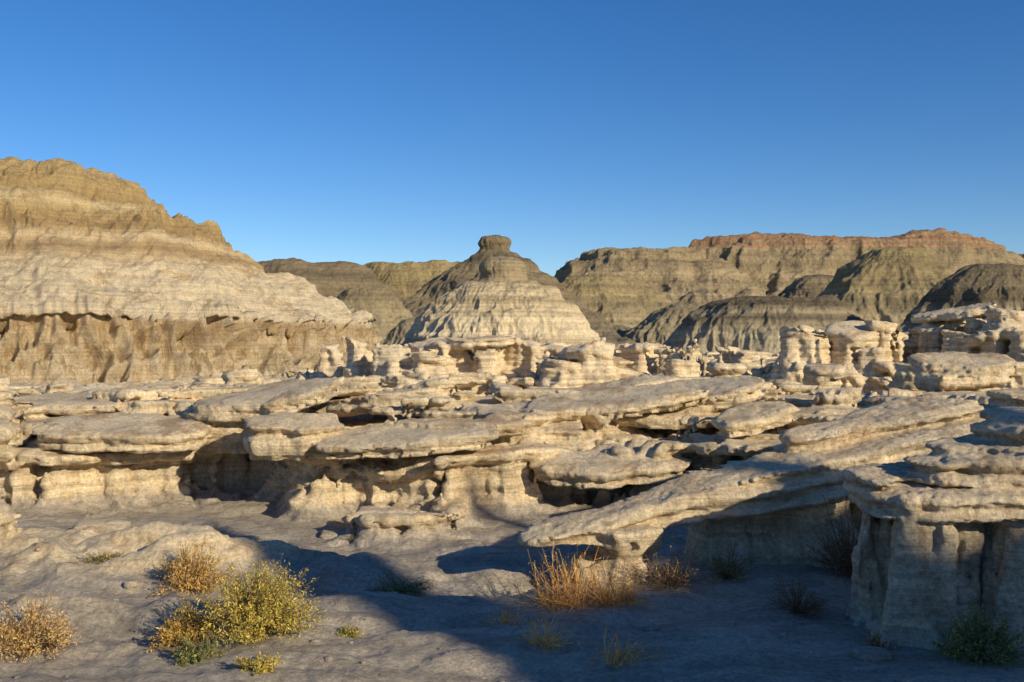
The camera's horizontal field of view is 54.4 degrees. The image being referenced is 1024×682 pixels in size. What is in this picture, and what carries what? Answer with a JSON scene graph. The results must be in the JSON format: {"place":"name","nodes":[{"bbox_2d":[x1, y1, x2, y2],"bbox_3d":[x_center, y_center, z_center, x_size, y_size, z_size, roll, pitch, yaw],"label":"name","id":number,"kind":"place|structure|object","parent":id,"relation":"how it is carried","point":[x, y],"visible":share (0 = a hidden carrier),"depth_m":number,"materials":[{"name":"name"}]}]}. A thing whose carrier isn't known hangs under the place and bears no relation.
{"place":"outdoors","nodes":[
{"label":"outdoors","id":0,"kind":"place"},
{"bbox_2d":[0,156,381,386],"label":"pale badlands hill","id":1,"kind":"structure","parent":0,"point":[109,277],"depth_m":40.88,"materials":[{"name":"beige stone"}]},
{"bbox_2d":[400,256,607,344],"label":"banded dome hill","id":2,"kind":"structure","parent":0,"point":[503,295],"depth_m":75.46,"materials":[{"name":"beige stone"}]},
{"bbox_2d":[0,302,1023,681],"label":"badlands rock terrace","id":3,"kind":"structure","parent":0,"point":[428,442],"depth_m":12.30,"materials":[{"name":"beige stone"}]},
{"bbox_2d":[0,584,82,661],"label":"dry shrub","id":4,"kind":"object","parent":3,"relation":"on","point":[27,637],"visible":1,"depth_m":6.92,"materials":[{"name":"brown plant"}]},
{"bbox_2d":[72,519,131,533],"bbox_3d":[-4.500,2.061,10.900,0.562,0.168,0.374,0,0,-6],"label":"flat rock","id":5,"kind":"object","parent":3,"relation":"on","point":[103,526],"visible":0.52,"depth_m":10.80,"materials":[{"name":"beige stone"}]},
{"bbox_2d":[78,549,126,563],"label":"green plant","id":6,"kind":"object","parent":3,"relation":"on","point":[103,557],"visible":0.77,"depth_m":8.98,"materials":[{"name":"grey plant"}]},
{"bbox_2d":[146,595,228,651],"bbox_3d":[-2.367,2.068,7.285,0.610,0.377,0.580,0,0,-22],"label":"rabbitbrush","id":7,"kind":"object","parent":3,"relation":"on","point":[190,624],"visible":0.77,"depth_m":7.19,"materials":[{"name":"yellow plant"}]},
{"bbox_2d":[143,531,242,601],"bbox_3d":[-2.688,1.877,8.441,0.781,0.528,0.790,0,0,0],"label":"rabbitbrush","id":8,"kind":"object","parent":3,"relation":"on","point":[195,575],"visible":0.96,"depth_m":8.39,"materials":[{"name":"brown plant"}]},
{"bbox_2d":[166,631,225,666],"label":"rabbitbrush","id":9,"kind":"object","parent":3,"relation":"on","point":[195,653],"visible":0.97,"depth_m":6.70,"materials":[{"name":"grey plant"}]},
{"bbox_2d":[182,519,218,529],"bbox_3d":[-3.550,2.110,11.300,0.374,0.131,0.243,0,0,0],"label":"flat rock","id":10,"kind":"object","parent":3,"relation":"on","point":[211,523],"visible":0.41,"depth_m":11.25,"materials":[{"name":"beige stone"}]},
{"bbox_2d":[238,535,258,540],"bbox_3d":[-2.900,2.189,10.900,0.225,0.094,0.168,0,0,0],"label":"flat rock","id":11,"kind":"object","parent":3,"relation":"on","point":[255,538],"visible":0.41,"depth_m":10.91,"materials":[{"name":"beige stone"}]},
{"bbox_2d":[178,553,328,647],"bbox_3d":[-1.809,1.780,7.163,1.039,0.701,0.942,0,0,0],"label":"rabbitbrush","id":12,"kind":"object","parent":3,"relation":"on","point":[259,612],"visible":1,"depth_m":7.03,"materials":[{"name":"yellow plant"}]},
{"bbox_2d":[233,648,283,675],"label":"rabbitbrush","id":13,"kind":"object","parent":3,"relation":"on","point":[269,664],"visible":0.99,"depth_m":6.33,"materials":[{"name":"yellow plant"}]},
{"bbox_2d":[320,529,344,538],"bbox_3d":[-2.000,2.190,11.200,0.300,0.112,0.225,0,0,0],"label":"flat rock","id":14,"kind":"object","parent":3,"relation":"on","point":[329,533],"visible":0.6,"depth_m":11.10,"materials":[{"name":"beige stone"}]},
{"bbox_2d":[327,623,365,638],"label":"green plant","id":15,"kind":"object","parent":3,"relation":"on","point":[352,632],"visible":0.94,"depth_m":7.54,"materials":[{"name":"green plant"}]},
{"bbox_2d":[342,528,359,541],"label":"twiggy shrub","id":16,"kind":"object","parent":3,"relation":"on","point":[353,537],"visible":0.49,"depth_m":10.88,"materials":[{"name":"brown plant"}]},
{"bbox_2d":[364,562,435,596],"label":"green plant","id":17,"kind":"object","parent":3,"relation":"on","point":[404,588],"visible":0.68,"depth_m":8.86,"materials":[{"name":"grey plant"}]},
{"bbox_2d":[447,529,470,538],"bbox_3d":[-0.750,2.192,11.100,0.562,0.131,0.337,0,0,-6],"label":"flat rock","id":18,"kind":"object","parent":3,"relation":"on","point":[460,534],"visible":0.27,"depth_m":11.04,"materials":[{"name":"beige stone"}]},
{"bbox_2d":[458,539,481,543],"bbox_3d":[-0.450,2.163,10.600,0.225,0.075,0.150,0,0,-23],"label":"flat rock","id":19,"kind":"object","parent":3,"relation":"on","point":[470,541],"visible":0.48,"depth_m":10.58,"materials":[{"name":"beige stone"}]},
{"bbox_2d":[0,514,1011,681],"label":"loose pebbles","id":20,"kind":"object","parent":3,"relation":"on","point":[131,584],"visible":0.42,"depth_m":7.34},
{"bbox_2d":[483,583,540,625],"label":"orange grass clump","id":21,"kind":"object","parent":3,"relation":"on","point":[506,616],"visible":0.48,"depth_m":7.77,"materials":[{"name":"plant"}]},
{"bbox_2d":[518,607,582,651],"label":"orange grass clump","id":22,"kind":"object","parent":3,"relation":"on","point":[543,639],"visible":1,"depth_m":6.94,"materials":[{"name":"plant"}]},
{"bbox_2d":[512,531,647,614],"bbox_3d":[0.473,1.885,8.361,0.968,0.683,1.108,0,0,-35],"label":"orange grass clump","id":23,"kind":"object","parent":3,"relation":"on","point":[555,601],"visible":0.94,"depth_m":8.27,"materials":[{"name":"plant"}]},
{"bbox_2d":[566,560,657,610],"bbox_3d":[0.860,1.984,8.196,0.753,0.422,0.646,0,0,29],"label":"orange grass clump","id":24,"kind":"object","parent":3,"relation":"on","point":[621,600],"visible":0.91,"depth_m":8.16,"materials":[{"name":"plant"}]},
{"bbox_2d":[586,619,660,669],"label":"orange grass clump","id":25,"kind":"object","parent":3,"relation":"on","point":[616,652],"visible":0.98,"depth_m":6.59,"materials":[{"name":"plant"}]},
{"bbox_2d":[617,539,712,595],"bbox_3d":[1.315,1.903,8.575,0.780,0.448,0.780,0,0,23],"label":"twiggy shrub","id":26,"kind":"object","parent":3,"relation":"on","point":[663,583],"visible":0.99,"depth_m":8.49,"materials":[{"name":"plant"}]},
{"bbox_2d":[646,556,686,578],"bbox_3d":[1.350,2.057,8.900,0.374,0.225,0.262,0,0,-11],"label":"flat rock","id":27,"kind":"object","parent":3,"relation":"on","point":[664,560],"visible":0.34,"depth_m":8.79,"materials":[{"name":"grey stone"}]},
{"bbox_2d":[705,543,756,582],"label":"green plant","id":28,"kind":"object","parent":3,"relation":"on","point":[728,568],"visible":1,"depth_m":8.77,"materials":[{"name":"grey plant"}]},
{"bbox_2d":[757,570,832,620],"bbox_3d":[2.269,2.018,7.979,0.632,0.372,0.705,0,0,0],"label":"twiggy shrub","id":29,"kind":"object","parent":3,"relation":"on","point":[796,606],"visible":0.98,"depth_m":7.95,"materials":[{"name":"brown plant"}]},
{"bbox_2d":[800,494,861,579],"bbox_3d":[3.063,1.752,8.921,1.031,0.802,0.835,0,0,-29],"label":"twiggy shrub","id":30,"kind":"object","parent":3,"relation":"on","point":[844,567],"visible":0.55,"depth_m":8.97,"materials":[{"name":"brown plant"}]},
{"bbox_2d":[847,646,893,661],"bbox_3d":[2.450,2.144,6.800,0.262,0.075,0.187,0,0,-11],"label":"flat rock","id":31,"kind":"object","parent":3,"relation":"on","point":[872,653],"visible":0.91,"depth_m":6.74,"materials":[{"name":"grey stone"}]},
{"bbox_2d":[863,628,901,651],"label":"twiggy shrub","id":32,"kind":"object","parent":3,"relation":"on","point":[875,641],"visible":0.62,"depth_m":6.93,"materials":[{"name":"plant"}]},
{"bbox_2d":[842,406,1023,650],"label":"capped hoodoo","id":33,"kind":"object","parent":3,"relation":"on","point":[940,543],"visible":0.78,"depth_m":7.21,"materials":[{"name":"stone"}]},
{"bbox_2d":[929,598,1023,671],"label":"green sagebrush","id":34,"kind":"object","parent":3,"relation":"on","point":[982,647],"visible":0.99,"depth_m":6.66,"materials":[{"name":"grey plant"}]},
{"bbox_2d":[0,0,1023,275],"label":"sky","id":35,"kind":"structure","parent":0,"point":[361,132],"materials":[{"name":"blue"}]},
{"bbox_2d":[401,235,636,345],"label":"knob topped butte","id":36,"kind":"object","parent":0,"point":[434,288],"visible":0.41,"depth_m":160.54,"materials":[{"name":"stone"}]},
{"bbox_2d":[553,246,766,303],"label":"rust capped mesa","id":37,"kind":"structure","parent":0,"point":[678,275],"depth_m":255.10,"materials":[{"name":"brown stone"}]},
{"bbox_2d":[688,228,1023,295],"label":"rust capped mesa","id":38,"kind":"structure","parent":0,"point":[773,264],"depth_m":271.05,"materials":[{"name":"stone"}]},
{"bbox_3d":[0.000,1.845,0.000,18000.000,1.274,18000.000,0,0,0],"label":"ground","id":39,"kind":"structure","parent":0,"visible":0},
{"bbox_2d":[258,258,401,299],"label":"olive badlands mound","id":40,"kind":"object","parent":39,"relation":"on","point":[333,279],"visible":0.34,"depth_m":208.90,"materials":[{"name":"stone"}]},
{"bbox_2d":[337,287,412,344],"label":"olive badlands mound","id":41,"kind":"object","parent":39,"relation":"on","point":[387,309],"visible":0.37,"depth_m":126.89,"materials":[{"name":"beige stone"}]},
{"bbox_2d":[383,317,415,345],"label":"olive badlands mound","id":42,"kind":"object","parent":39,"relation":"on","point":[399,331],"visible":0.14,"depth_m":113.08,"materials":[{"name":"grey stone"}]},
{"bbox_2d":[364,260,459,298],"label":"olive badlands mound","id":43,"kind":"object","parent":39,"relation":"on","point":[405,279],"visible":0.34,"depth_m":226.58,"materials":[{"name":"brown stone"}]},
{"bbox_2d":[560,273,673,327],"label":"olive badlands mound","id":44,"kind":"object","parent":39,"relation":"on","point":[624,301],"visible":0.37,"depth_m":167.81,"materials":[{"name":"brown stone"}]},
{"bbox_2d":[624,303,704,344],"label":"olive badlands mound","id":45,"kind":"object","parent":39,"relation":"on","point":[660,326],"visible":0.35,"depth_m":145.60,"materials":[{"name":"grey stone"}]},
{"bbox_2d":[518,393,985,589],"bbox_3d":[2.486,1.461,9.704,5.186,1.804,1.617,0,0,-15],"label":"leaning slab hoodoo","id":46,"kind":"object","parent":39,"relation":"on","point":[765,507],"visible":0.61,"depth_m":9.35,"materials":[{"name":"stone"}]},
{"bbox_2d":[663,295,864,352],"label":"grey striped mound","id":47,"kind":"object","parent":39,"relation":"on","point":[753,323],"visible":0.55,"depth_m":82.88,"materials":[{"name":"grey stone"}]},
{"bbox_2d":[778,274,833,297],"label":"olive badlands mound","id":48,"kind":"object","parent":39,"relation":"on","point":[815,285],"visible":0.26,"depth_m":200.78,"materials":[{"name":"brown stone"}]},
{"bbox_2d":[816,246,953,328],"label":"olive badlands mound","id":49,"kind":"object","parent":39,"relation":"on","point":[892,284],"visible":0.46,"depth_m":157.54,"materials":[{"name":"brown stone"}]},
{"bbox_2d":[897,263,1023,332],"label":"grey striped mound","id":50,"kind":"object","parent":39,"relation":"on","point":[1000,285],"visible":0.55,"depth_m":75.29,"materials":[{"name":"grey stone"}]}
]}

